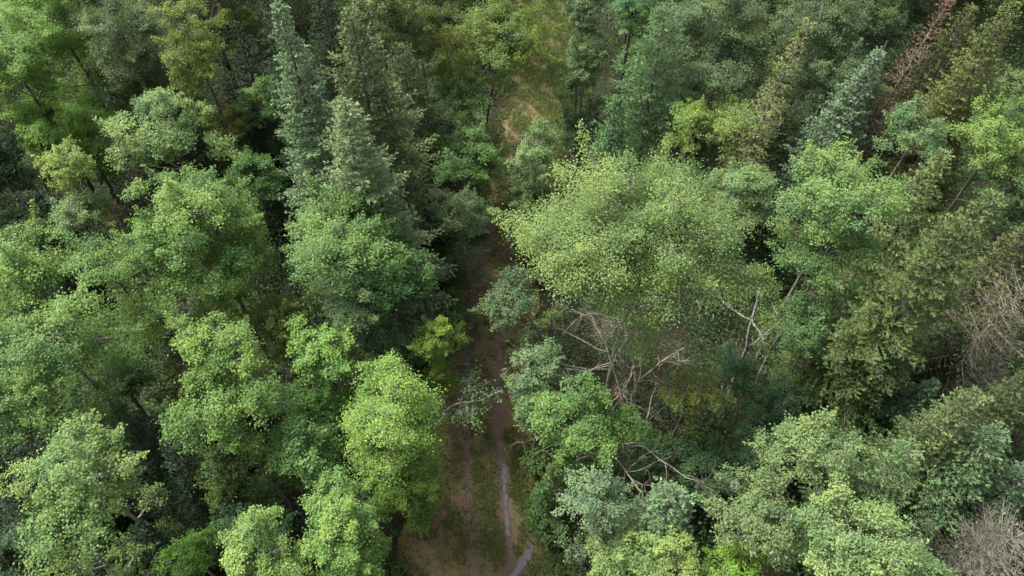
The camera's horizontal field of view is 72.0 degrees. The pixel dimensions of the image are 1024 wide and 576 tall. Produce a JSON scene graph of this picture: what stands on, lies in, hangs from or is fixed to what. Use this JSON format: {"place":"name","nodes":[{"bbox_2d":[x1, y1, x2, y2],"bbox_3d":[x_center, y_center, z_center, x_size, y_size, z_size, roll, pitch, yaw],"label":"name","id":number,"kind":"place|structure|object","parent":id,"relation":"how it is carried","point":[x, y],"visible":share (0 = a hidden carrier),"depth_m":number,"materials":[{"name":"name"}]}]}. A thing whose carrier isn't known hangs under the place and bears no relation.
{"place":"outdoors","nodes":[
{"label":"outdoors","id":0,"kind":"place"},
{"bbox_2d":[398,0,568,575],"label":"dirt track","id":1,"kind":"structure","parent":0,"point":[500,417],"depth_m":32.74,"materials":[{"name":"soil"}]},
{"bbox_2d":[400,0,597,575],"bbox_3d":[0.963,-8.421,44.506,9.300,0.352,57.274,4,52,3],"label":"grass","id":2,"kind":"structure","parent":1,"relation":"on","point":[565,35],"depth_m":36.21,"materials":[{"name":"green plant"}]},
{"bbox_2d":[0,0,1023,575],"bbox_3d":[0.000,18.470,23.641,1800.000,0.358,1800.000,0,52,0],"label":"ground","id":3,"kind":"structure","parent":0,"point":[400,518],"depth_m":37.27,"materials":[{"name":"green plant"}]},
{"bbox_2d":[0,132,95,250],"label":"aspen tree","id":4,"kind":"object","parent":3,"relation":"on","point":[10,165],"visible":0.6,"depth_m":32.89,"materials":[{"name":"green plant"}]},
{"bbox_2d":[0,26,101,199],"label":"maple tree","id":5,"kind":"object","parent":3,"relation":"on","point":[18,64],"visible":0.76,"depth_m":34.31,"materials":[{"name":"green plant"}]},
{"bbox_2d":[0,0,128,152],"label":"maple tree","id":6,"kind":"object","parent":3,"relation":"on","point":[52,33],"visible":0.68,"depth_m":36.23,"materials":[{"name":"green plant"}]},
{"bbox_2d":[12,190,116,324],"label":"spruce tree","id":7,"kind":"object","parent":3,"relation":"on","point":[22,200],"visible":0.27,"depth_m":33.67,"materials":[{"name":"green plant"}]},
{"bbox_2d":[13,72,126,203],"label":"maple tree","id":8,"kind":"object","parent":3,"relation":"on","point":[86,144],"visible":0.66,"depth_m":36.98,"materials":[{"name":"green plant"}]},
{"bbox_2d":[0,199,146,415],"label":"aspen tree","id":9,"kind":"object","parent":3,"relation":"on","point":[14,259],"visible":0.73,"depth_m":23.84,"materials":[{"name":"green plant"}]},
{"bbox_2d":[0,449,147,575],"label":"tree","id":10,"kind":"object","parent":3,"relation":"on","point":[11,510],"visible":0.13,"depth_m":24.87,"materials":[{"name":"green plant"}]},
{"bbox_2d":[0,365,149,518],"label":"aspen tree","id":11,"kind":"object","parent":3,"relation":"on","point":[25,399],"visible":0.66,"depth_m":22.12,"materials":[{"name":"green plant"}]},
{"bbox_2d":[0,270,162,460],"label":"aspen tree","id":12,"kind":"object","parent":3,"relation":"on","point":[32,333],"visible":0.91,"depth_m":22.81,"materials":[{"name":"green plant"}]},
{"bbox_2d":[9,485,163,575],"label":"aspen tree","id":13,"kind":"object","parent":3,"relation":"on","point":[43,547],"visible":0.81,"depth_m":19.74,"materials":[{"name":"green plant"}]},
{"bbox_2d":[0,408,184,569],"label":"aspen tree","id":14,"kind":"object","parent":3,"relation":"on","point":[70,473],"visible":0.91,"depth_m":20.30,"materials":[{"name":"green plant"}]},
{"bbox_2d":[30,135,158,304],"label":"aspen tree","id":15,"kind":"object","parent":3,"relation":"on","point":[78,163],"visible":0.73,"depth_m":28.62,"materials":[{"name":"green plant"}]},
{"bbox_2d":[45,183,145,308],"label":"aspen tree","id":16,"kind":"object","parent":3,"relation":"on","point":[75,215],"visible":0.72,"depth_m":29.55,"materials":[{"name":"green plant"}]},
{"bbox_2d":[62,339,176,426],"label":"maple tree","id":17,"kind":"object","parent":3,"relation":"on","point":[142,376],"visible":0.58,"depth_m":27.82,"materials":[{"name":"green plant"}]},
{"bbox_2d":[64,0,200,172],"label":"aspen tree","id":18,"kind":"object","parent":3,"relation":"on","point":[137,58],"visible":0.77,"depth_m":35.49,"materials":[{"name":"green plant"}]},
{"bbox_2d":[43,179,277,400],"bbox_3d":[-12.465,1.708,28.857,6.553,12.822,6.692,0,52,0],"label":"aspen tree","id":19,"kind":"object","parent":3,"relation":"on","point":[175,255],"visible":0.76,"depth_m":24.80,"materials":[{"name":"green plant"}]},
{"bbox_2d":[92,86,239,246],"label":"maple tree","id":20,"kind":"object","parent":3,"relation":"on","point":[172,139],"visible":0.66,"depth_m":30.92,"materials":[{"name":"green plant"}]},
{"bbox_2d":[116,408,261,527],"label":"fir tree","id":21,"kind":"object","parent":3,"relation":"on","point":[153,433],"visible":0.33,"depth_m":26.24,"materials":[{"name":"green plant"}]},
{"bbox_2d":[147,522,230,575],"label":"birch tree","id":22,"kind":"object","parent":3,"relation":"on","point":[187,548],"visible":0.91,"depth_m":23.62,"materials":[{"name":"green plant"}]},
{"bbox_2d":[117,160,276,372],"bbox_3d":[-11.529,0.098,29.628,4.787,13.728,4.481,0,52,0],"label":"aspen tree","id":23,"kind":"object","parent":3,"relation":"on","point":[206,193],"visible":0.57,"depth_m":25.14,"materials":[{"name":"green plant"}]},
{"bbox_2d":[146,0,253,185],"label":"oak tree","id":24,"kind":"object","parent":3,"relation":"on","point":[195,40],"visible":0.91,"depth_m":34.24,"materials":[{"name":"green plant"}]},
{"bbox_2d":[145,313,274,459],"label":"spruce tree","id":25,"kind":"object","parent":3,"relation":"on","point":[175,365],"visible":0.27,"depth_m":28.29,"materials":[{"name":"green plant"}]},
{"bbox_2d":[157,435,281,575],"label":"fir tree","id":26,"kind":"object","parent":3,"relation":"on","point":[184,481],"visible":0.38,"depth_m":25.23,"materials":[{"name":"green plant"}]},
{"bbox_2d":[150,351,307,511],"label":"aspen tree","id":27,"kind":"object","parent":3,"relation":"on","point":[221,411],"visible":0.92,"depth_m":22.84,"materials":[{"name":"green plant"}]},
{"bbox_2d":[164,307,295,475],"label":"aspen tree","id":28,"kind":"object","parent":3,"relation":"on","point":[249,359],"visible":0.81,"depth_m":23.04,"materials":[{"name":"green plant"}]},
{"bbox_2d":[186,413,284,520],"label":"oak tree","id":29,"kind":"object","parent":3,"relation":"on","point":[227,472],"visible":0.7,"depth_m":24.30,"materials":[{"name":"green plant"}]},
{"bbox_2d":[205,472,298,565],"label":"maple tree","id":30,"kind":"object","parent":3,"relation":"on","point":[236,507],"visible":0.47,"depth_m":24.89,"materials":[{"name":"green plant"}]},
{"bbox_2d":[212,218,300,382],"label":"aspen tree","id":31,"kind":"object","parent":3,"relation":"on","point":[262,259],"visible":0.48,"depth_m":26.89,"materials":[{"name":"green plant"}]},
{"bbox_2d":[223,145,298,243],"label":"maple tree","id":32,"kind":"object","parent":3,"relation":"on","point":[271,183],"visible":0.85,"depth_m":35.42,"materials":[{"name":"green plant"}]},
{"bbox_2d":[229,73,295,171],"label":"maple tree","id":33,"kind":"object","parent":3,"relation":"on","point":[268,111],"visible":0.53,"depth_m":38.68,"materials":[{"name":"green plant"}]},
{"bbox_2d":[213,504,318,575],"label":"birch tree","id":34,"kind":"object","parent":3,"relation":"on","point":[234,559],"visible":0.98,"depth_m":21.54,"materials":[{"name":"green plant"}]},
{"bbox_2d":[249,288,325,412],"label":"oak tree","id":35,"kind":"object","parent":3,"relation":"on","point":[273,321],"visible":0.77,"depth_m":27.29,"materials":[{"name":"green plant"}]},
{"bbox_2d":[264,410,348,503],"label":"maple tree","id":36,"kind":"object","parent":3,"relation":"on","point":[297,461],"visible":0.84,"depth_m":24.01,"materials":[{"name":"green plant"}]},
{"bbox_2d":[267,0,353,317],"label":"spruce tree","id":37,"kind":"object","parent":3,"relation":"on","point":[309,129],"visible":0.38,"depth_m":27.91,"materials":[{"name":"green plant"}]},
{"bbox_2d":[287,382,347,470],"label":"maple tree","id":38,"kind":"object","parent":3,"relation":"on","point":[314,395],"visible":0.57,"depth_m":26.45,"materials":[{"name":"green plant"}]},
{"bbox_2d":[282,314,364,434],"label":"maple tree","id":39,"kind":"object","parent":3,"relation":"on","point":[313,346],"visible":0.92,"depth_m":25.67,"materials":[{"name":"green plant"}]},
{"bbox_2d":[283,462,391,575],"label":"birch tree","id":40,"kind":"object","parent":3,"relation":"on","point":[343,522],"visible":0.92,"depth_m":21.80,"materials":[{"name":"green plant"}]},
{"bbox_2d":[279,170,406,358],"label":"maple tree","id":41,"kind":"object","parent":3,"relation":"on","point":[324,235],"visible":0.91,"depth_m":26.16,"materials":[{"name":"green plant"}]},
{"bbox_2d":[307,0,384,144],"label":"spruce tree","id":42,"kind":"object","parent":3,"relation":"on","point":[326,23],"visible":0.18,"depth_m":34.65,"materials":[{"name":"green plant"}]},
{"bbox_2d":[322,269,405,373],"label":"aspen tree","id":43,"kind":"object","parent":3,"relation":"on","point":[356,311],"visible":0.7,"depth_m":26.69,"materials":[{"name":"green plant"}]},
{"bbox_2d":[314,95,464,375],"bbox_3d":[-5.766,-2.123,30.525,6.506,15.217,8.185,-34,59,-24],"label":"spruce tree","id":44,"kind":"object","parent":3,"relation":"on","point":[361,171],"visible":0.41,"depth_m":27.70,"materials":[{"name":"green plant"}]},
{"bbox_2d":[351,226,438,385],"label":"maple tree","id":45,"kind":"object","parent":3,"relation":"on","point":[389,287],"visible":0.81,"depth_m":26.93,"materials":[{"name":"green plant"}]},
{"bbox_2d":[334,348,459,524],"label":"birch tree","id":46,"kind":"object","parent":3,"relation":"on","point":[399,416],"visible":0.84,"depth_m":23.34,"materials":[{"name":"green plant"}]},
{"bbox_2d":[317,5,480,294],"bbox_3d":[-5.611,-5.420,32.352,8.227,16.165,6.553,0,52,0],"label":"spruce tree","id":47,"kind":"object","parent":3,"relation":"on","point":[388,127],"visible":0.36,"depth_m":29.34,"materials":[{"name":"green plant"}]},
{"bbox_2d":[363,438,443,537],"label":"birch tree","id":48,"kind":"object","parent":3,"relation":"on","point":[423,503],"visible":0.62,"depth_m":24.48,"materials":[{"name":"green plant"}]},
{"bbox_2d":[373,0,470,138],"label":"oak tree","id":49,"kind":"object","parent":3,"relation":"on","point":[411,26],"visible":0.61,"depth_m":34.52,"materials":[{"name":"green plant"}]},
{"bbox_2d":[382,41,468,239],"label":"spruce tree","id":50,"kind":"object","parent":3,"relation":"on","point":[418,101],"visible":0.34,"depth_m":33.69,"materials":[{"name":"green plant"}]},
{"bbox_2d":[406,314,472,414],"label":"birch tree","id":51,"kind":"object","parent":3,"relation":"on","point":[436,328],"visible":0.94,"depth_m":28.17,"materials":[{"name":"green plant"}]},
{"bbox_2d":[432,56,492,168],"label":"maple tree","id":52,"kind":"object","parent":3,"relation":"on","point":[466,116],"visible":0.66,"depth_m":36.17,"materials":[{"name":"green plant"}]},
{"bbox_2d":[425,181,500,301],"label":"aspen tree","id":53,"kind":"object","parent":3,"relation":"on","point":[468,212],"visible":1,"depth_m":32.31,"materials":[{"name":"green plant"}]},
{"bbox_2d":[423,120,507,245],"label":"maple tree","id":54,"kind":"object","parent":3,"relation":"on","point":[450,165],"visible":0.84,"depth_m":34.46,"materials":[{"name":"green plant"}]},
{"bbox_2d":[441,0,567,175],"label":"oak tree","id":55,"kind":"object","parent":3,"relation":"on","point":[499,27],"visible":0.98,"depth_m":35.59,"materials":[{"name":"green plant"}]},
{"bbox_2d":[467,264,550,383],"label":"aspen tree","id":56,"kind":"object","parent":3,"relation":"on","point":[519,297],"visible":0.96,"depth_m":28.91,"materials":[{"name":"green plant"}]},
{"bbox_2d":[0,0,1023,575],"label":"undergrowth","id":57,"kind":"object","parent":3,"relation":"on","point":[266,284],"visible":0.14,"depth_m":36.02,"materials":[{"name":"green plant"}]},
{"bbox_2d":[504,116,562,251],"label":"aspen tree","id":58,"kind":"object","parent":3,"relation":"on","point":[527,153],"visible":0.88,"depth_m":33.57,"materials":[{"name":"green plant"}]},
{"bbox_2d":[500,334,568,441],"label":"aspen tree","id":59,"kind":"object","parent":3,"relation":"on","point":[543,360],"visible":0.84,"depth_m":27.26,"materials":[{"name":"green plant"}]},
{"bbox_2d":[551,0,616,159],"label":"aspen tree","id":60,"kind":"object","parent":3,"relation":"on","point":[573,14],"visible":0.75,"depth_m":36.14,"materials":[{"name":"green plant"}]},
{"bbox_2d":[525,365,648,489],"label":"maple tree","id":61,"kind":"object","parent":3,"relation":"on","point":[574,402],"visible":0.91,"depth_m":25.68,"materials":[{"name":"green plant"}]},
{"bbox_2d":[557,33,618,175],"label":"aspen tree","id":62,"kind":"object","parent":3,"relation":"on","point":[576,72],"visible":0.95,"depth_m":37.19,"materials":[{"name":"green plant"}]},
{"bbox_2d":[550,459,640,565],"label":"aspen tree","id":63,"kind":"object","parent":3,"relation":"on","point":[597,497],"visible":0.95,"depth_m":23.66,"materials":[{"name":"green plant"}]},
{"bbox_2d":[581,513,660,575],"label":"maple tree","id":64,"kind":"object","parent":3,"relation":"on","point":[611,559],"visible":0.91,"depth_m":23.33,"materials":[{"name":"green plant"}]},
{"bbox_2d":[568,0,694,211],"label":"pine tree","id":65,"kind":"object","parent":3,"relation":"on","point":[640,147],"visible":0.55,"depth_m":33.96,"materials":[{"name":"green plant"}]},
{"bbox_2d":[603,0,661,140],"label":"maple tree","id":66,"kind":"object","parent":3,"relation":"on","point":[623,10],"visible":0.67,"depth_m":33.33,"materials":[{"name":"green plant"}]},
{"bbox_2d":[487,119,783,413],"bbox_3d":[4.165,1.221,26.997,8.656,16.362,7.699,-23,55,-17],"label":"aspen tree","id":67,"kind":"object","parent":3,"relation":"on","point":[645,260],"visible":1,"depth_m":22.62,"materials":[{"name":"green plant"}]},
{"bbox_2d":[611,475,696,575],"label":"tree","id":68,"kind":"object","parent":3,"relation":"on","point":[667,503],"visible":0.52,"depth_m":23.75,"materials":[{"name":"green plant"}]},
{"bbox_2d":[633,518,704,575],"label":"maple tree","id":69,"kind":"object","parent":3,"relation":"on","point":[684,566],"visible":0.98,"depth_m":22.72,"materials":[{"name":"green plant"}]},
{"bbox_2d":[660,94,722,228],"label":"aspen tree","id":70,"kind":"object","parent":3,"relation":"on","point":[691,114],"visible":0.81,"depth_m":31.98,"materials":[{"name":"green plant"}]},
{"bbox_2d":[654,366,736,459],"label":"oak tree","id":71,"kind":"object","parent":3,"relation":"on","point":[696,401],"visible":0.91,"depth_m":26.03,"materials":[{"name":"green plant"}]},
{"bbox_2d":[659,434,740,510],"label":"maple tree","id":72,"kind":"object","parent":3,"relation":"on","point":[699,464],"visible":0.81,"depth_m":27.78,"materials":[{"name":"green plant"}]},
{"bbox_2d":[657,0,777,189],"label":"aspen tree","id":73,"kind":"object","parent":3,"relation":"on","point":[720,9],"visible":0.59,"depth_m":33.41,"materials":[{"name":"green plant"}]},
{"bbox_2d":[670,23,772,179],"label":"aspen tree","id":74,"kind":"object","parent":3,"relation":"on","point":[716,78],"visible":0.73,"depth_m":33.74,"materials":[{"name":"green plant"}]},
{"bbox_2d":[693,533,775,575],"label":"maple tree","id":75,"kind":"object","parent":3,"relation":"on","point":[729,554],"visible":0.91,"depth_m":23.61,"materials":[{"name":"green plant"}]},
{"bbox_2d":[694,156,780,319],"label":"aspen tree","id":76,"kind":"object","parent":3,"relation":"on","point":[743,177],"visible":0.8,"depth_m":29.06,"materials":[{"name":"green plant"}]},
{"bbox_2d":[695,461,801,571],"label":"aspen tree","id":77,"kind":"object","parent":3,"relation":"on","point":[753,510],"visible":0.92,"depth_m":22.35,"materials":[{"name":"green plant"}]},
{"bbox_2d":[679,17,817,297],"bbox_3d":[9.911,-5.305,32.507,3.714,15.755,5.332,11,53,8],"label":"larch tree","id":78,"kind":"object","parent":3,"relation":"on","point":[750,145],"visible":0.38,"depth_m":29.94,"materials":[{"name":"green plant"}]},
{"bbox_2d":[714,388,798,485],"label":"aspen tree","id":79,"kind":"object","parent":3,"relation":"on","point":[740,433],"visible":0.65,"depth_m":27.27,"materials":[{"name":"green plant"}]},
{"bbox_2d":[735,371,819,449],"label":"aspen tree","id":80,"kind":"object","parent":3,"relation":"on","point":[773,392],"visible":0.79,"depth_m":28.06,"materials":[{"name":"green plant"}]},
{"bbox_2d":[743,405,879,533],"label":"aspen tree","id":81,"kind":"object","parent":3,"relation":"on","point":[811,452],"visible":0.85,"depth_m":22.41,"materials":[{"name":"green plant"}]},
{"bbox_2d":[750,0,875,157],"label":"aspen tree","id":82,"kind":"object","parent":3,"relation":"on","point":[832,12],"visible":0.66,"depth_m":33.41,"materials":[{"name":"green plant"}]},
{"bbox_2d":[767,286,861,406],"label":"aspen tree","id":83,"kind":"object","parent":3,"relation":"on","point":[813,322],"visible":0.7,"depth_m":27.30,"materials":[{"name":"green plant"}]},
{"bbox_2d":[748,46,886,272],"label":"fir tree","id":84,"kind":"object","parent":3,"relation":"on","point":[832,124],"visible":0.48,"depth_m":33.78,"materials":[{"name":"green plant"}]},
{"bbox_2d":[755,204,889,384],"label":"aspen tree","id":85,"kind":"object","parent":3,"relation":"on","point":[821,268],"visible":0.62,"depth_m":26.27,"materials":[{"name":"green plant"}]},
{"bbox_2d":[750,129,920,370],"bbox_3d":[11.897,-0.157,29.402,4.509,14.406,5.074,37,61,25],"label":"aspen tree","id":86,"kind":"object","parent":3,"relation":"on","point":[850,199],"visible":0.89,"depth_m":25.11,"materials":[{"name":"green plant"}]},
{"bbox_2d":[774,13,896,179],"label":"aspen tree","id":87,"kind":"object","parent":3,"relation":"on","point":[822,67],"visible":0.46,"depth_m":34.02,"materials":[{"name":"green plant"}]},
{"bbox_2d":[771,346,908,489],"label":"spruce tree","id":88,"kind":"object","parent":3,"relation":"on","point":[872,395],"visible":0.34,"depth_m":27.01,"materials":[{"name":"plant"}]},
{"bbox_2d":[770,437,924,575],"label":"spruce tree","id":89,"kind":"object","parent":3,"relation":"on","point":[874,484],"visible":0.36,"depth_m":23.11,"materials":[{"name":"green plant"}]},
{"bbox_2d":[806,0,913,125],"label":"maple tree","id":90,"kind":"object","parent":3,"relation":"on","point":[885,25],"visible":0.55,"depth_m":35.02,"materials":[{"name":"green plant"}]},
{"bbox_2d":[790,471,936,575],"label":"aspen tree","id":91,"kind":"object","parent":3,"relation":"on","point":[856,555],"visible":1,"depth_m":20.37,"materials":[{"name":"green plant"}]},
{"bbox_2d":[735,188,1009,483],"bbox_3d":[13.447,2.227,26.697,5.906,15.797,7.553,20,55,15],"label":"spruce tree","id":92,"kind":"object","parent":3,"relation":"on","point":[909,316],"visible":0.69,"depth_m":24.65,"materials":[{"name":"green plant"}]},
{"bbox_2d":[799,148,954,329],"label":"spruce tree","id":93,"kind":"object","parent":3,"relation":"on","point":[907,218],"visible":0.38,"depth_m":29.78,"materials":[{"name":"green plant"}]},
{"bbox_2d":[829,0,954,212],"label":"dead tree","id":94,"kind":"object","parent":3,"relation":"on","point":[887,102],"visible":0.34,"depth_m":33.85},
{"bbox_2d":[839,91,953,269],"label":"aspen tree","id":95,"kind":"object","parent":3,"relation":"on","point":[905,117],"visible":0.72,"depth_m":29.78,"materials":[{"name":"green plant"}]},
{"bbox_2d":[826,385,993,532],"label":"spruce tree","id":96,"kind":"object","parent":3,"relation":"on","point":[926,435],"visible":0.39,"depth_m":24.24,"materials":[{"name":"green plant"}]},
{"bbox_2d":[852,3,977,222],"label":"spruce tree","id":97,"kind":"object","parent":3,"relation":"on","point":[950,42],"visible":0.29,"depth_m":33.18,"materials":[{"name":"green plant"}]},
{"bbox_2d":[882,320,972,421],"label":"spruce tree","id":98,"kind":"object","parent":3,"relation":"on","point":[921,375],"visible":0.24,"depth_m":28.12,"materials":[{"name":"green plant"}]},
{"bbox_2d":[862,419,1012,568],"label":"fir tree","id":99,"kind":"object","parent":3,"relation":"on","point":[976,470],"visible":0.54,"depth_m":24.35,"materials":[{"name":"green plant"}]},
{"bbox_2d":[852,0,1023,258],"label":"spruce tree","id":100,"kind":"object","parent":3,"relation":"on","point":[969,84],"visible":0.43,"depth_m":31.92,"materials":[{"name":"green plant"}]},
{"bbox_2d":[874,261,1023,437],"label":"dead tree","id":101,"kind":"object","parent":3,"relation":"on","point":[999,312],"visible":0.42,"depth_m":26.71,"materials":[{"name":"grey wood"}]},
{"bbox_2d":[888,222,1023,396],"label":"spruce tree","id":102,"kind":"object","parent":3,"relation":"on","point":[998,266],"visible":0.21,"depth_m":26.93,"materials":[{"name":"green plant"}]},
{"bbox_2d":[894,460,1023,573],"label":"fir tree","id":103,"kind":"object","parent":3,"relation":"on","point":[1012,493],"visible":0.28,"depth_m":24.53,"materials":[{"name":"green plant"}]},
{"bbox_2d":[898,84,1023,278],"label":"maple tree","id":104,"kind":"object","parent":3,"relation":"on","point":[1006,136],"visible":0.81,"depth_m":29.29,"materials":[{"name":"green plant"}]},
{"bbox_2d":[905,497,1023,575],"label":"dead tree","id":105,"kind":"object","parent":3,"relation":"on","point":[969,564],"visible":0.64,"depth_m":23.55,"materials":[{"name":"grey wood"}]},
{"bbox_2d":[911,370,1023,487],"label":"spruce tree","id":106,"kind":"object","parent":3,"relation":"on","point":[1006,417],"visible":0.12,"depth_m":24.64,"materials":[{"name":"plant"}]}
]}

